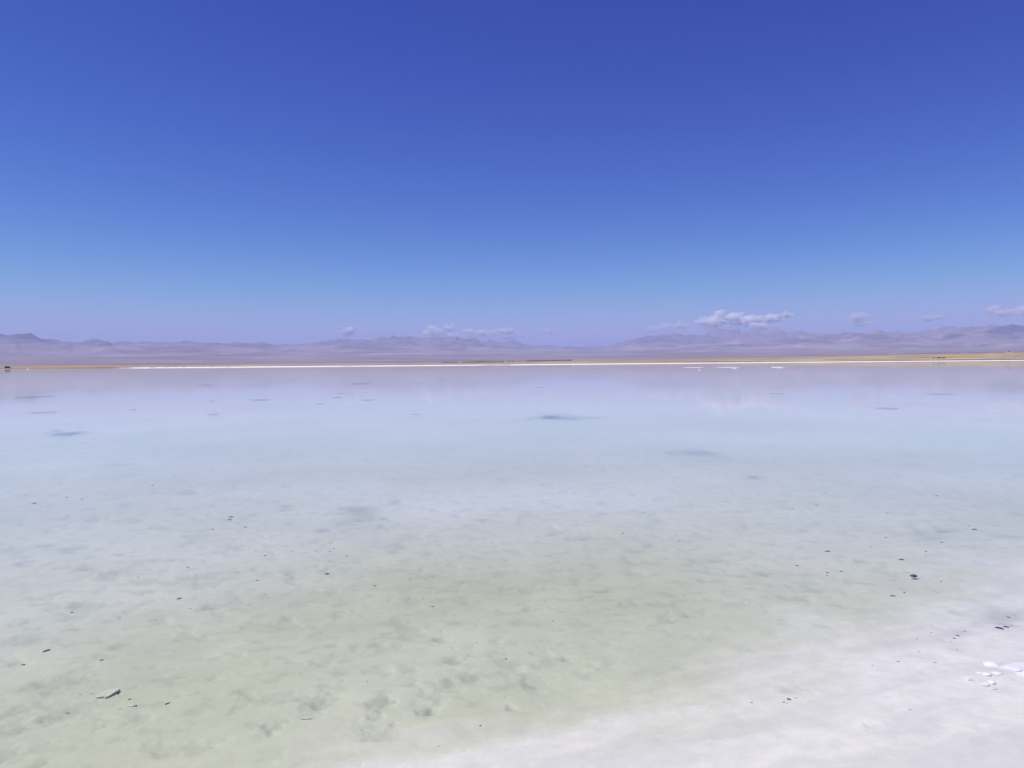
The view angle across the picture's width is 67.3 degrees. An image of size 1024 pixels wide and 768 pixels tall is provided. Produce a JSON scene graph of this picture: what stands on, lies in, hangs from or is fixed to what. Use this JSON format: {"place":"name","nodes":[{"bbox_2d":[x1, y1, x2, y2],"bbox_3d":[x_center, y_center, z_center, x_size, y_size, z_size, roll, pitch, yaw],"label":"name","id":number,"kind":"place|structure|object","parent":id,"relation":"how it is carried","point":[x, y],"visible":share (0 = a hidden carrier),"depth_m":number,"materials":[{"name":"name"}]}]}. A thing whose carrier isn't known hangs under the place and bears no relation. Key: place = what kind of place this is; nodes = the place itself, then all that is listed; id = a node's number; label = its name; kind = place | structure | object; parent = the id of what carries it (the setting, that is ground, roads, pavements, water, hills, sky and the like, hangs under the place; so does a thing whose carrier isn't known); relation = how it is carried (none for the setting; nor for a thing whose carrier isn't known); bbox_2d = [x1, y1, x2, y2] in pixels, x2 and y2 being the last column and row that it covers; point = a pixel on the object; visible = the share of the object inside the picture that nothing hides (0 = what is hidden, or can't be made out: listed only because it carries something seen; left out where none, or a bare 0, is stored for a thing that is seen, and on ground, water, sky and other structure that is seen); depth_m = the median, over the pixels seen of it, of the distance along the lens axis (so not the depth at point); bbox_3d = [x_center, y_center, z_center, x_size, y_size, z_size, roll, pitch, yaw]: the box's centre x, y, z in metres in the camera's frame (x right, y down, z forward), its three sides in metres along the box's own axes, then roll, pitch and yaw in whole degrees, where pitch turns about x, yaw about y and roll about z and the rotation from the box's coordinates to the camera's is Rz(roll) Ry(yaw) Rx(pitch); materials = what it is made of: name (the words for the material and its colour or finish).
{"place":"outdoors","nodes":[
{"label":"outdoors","id":0,"kind":"place"},
{"bbox_2d":[0,434,1023,767],"bbox_3d":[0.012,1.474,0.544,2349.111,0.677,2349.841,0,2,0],"label":"lake bed","id":1,"kind":"object","parent":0,"point":[570,580],"visible":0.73,"depth_m":5.60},
{"bbox_2d":[95,688,119,698],"bbox_3d":[-2.165,1.656,4.107,0.084,0.022,0.114,0,2,15],"label":"salt slab","id":2,"kind":"object","parent":1,"relation":"on","point":[108,693],"depth_m":4.10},
{"bbox_2d":[982,672,991,675],"bbox_3d":[2.564,1.569,4.153,0.051,0.019,0.042,0,2,20],"label":"salt lump","id":3,"kind":"object","parent":1,"relation":"on","point":[986,674],"visible":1,"depth_m":4.14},
{"bbox_2d":[981,661,999,666],"bbox_3d":[2.669,1.565,4.286,0.086,0.033,0.071,0,2,13],"label":"salt lump","id":4,"kind":"object","parent":1,"relation":"on","point":[989,664],"visible":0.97,"depth_m":4.27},
{"bbox_2d":[987,680,995,684],"bbox_3d":[2.529,1.577,4.056,0.033,0.024,0.041,-2,2,-38],"label":"salt lump","id":5,"kind":"object","parent":1,"relation":"on","point":[991,682],"visible":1,"depth_m":4.05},
{"bbox_2d":[991,671,1002,674],"bbox_3d":[2.626,1.567,4.165,0.055,0.015,0.048,0,2,22],"label":"salt lump","id":6,"kind":"object","parent":1,"relation":"on","point":[996,673],"visible":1,"depth_m":4.16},
{"bbox_2d":[1004,666,1021,671],"bbox_3d":[2.747,1.560,4.213,0.085,0.014,0.065,0,2,29],"label":"salt lump","id":7,"kind":"object","parent":1,"relation":"on","point":[1015,669],"visible":1,"depth_m":4.20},
{"bbox_2d":[0,360,1023,457],"bbox_3d":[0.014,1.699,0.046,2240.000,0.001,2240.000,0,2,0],"label":"lake water","id":8,"kind":"structure","parent":0,"point":[959,403],"depth_m":31.99,"materials":[{"name":"white liquid"}]},
{"bbox_2d":[0,324,1023,356],"bbox_3d":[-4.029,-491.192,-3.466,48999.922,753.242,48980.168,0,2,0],"label":"mountains","id":9,"kind":"structure","parent":0,"point":[994,336],"depth_m":12544.30,"materials":[{"name":"stone"}]},
{"bbox_2d":[0,348,1023,368],"bbox_3d":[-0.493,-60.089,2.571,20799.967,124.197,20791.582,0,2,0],"label":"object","id":10,"kind":"structure","parent":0,"point":[17,362],"depth_m":5367.30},
{"bbox_2d":[527,360,570,361],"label":"tree belt","id":11,"kind":"object","parent":10,"relation":"on","point":[551,360],"visible":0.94,"depth_m":4591.40,"materials":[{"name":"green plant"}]},
{"bbox_2d":[0,0,1023,346],"label":"sky","id":12,"kind":"structure","parent":0,"point":[562,173],"materials":[{"name":"blue"}]}
]}

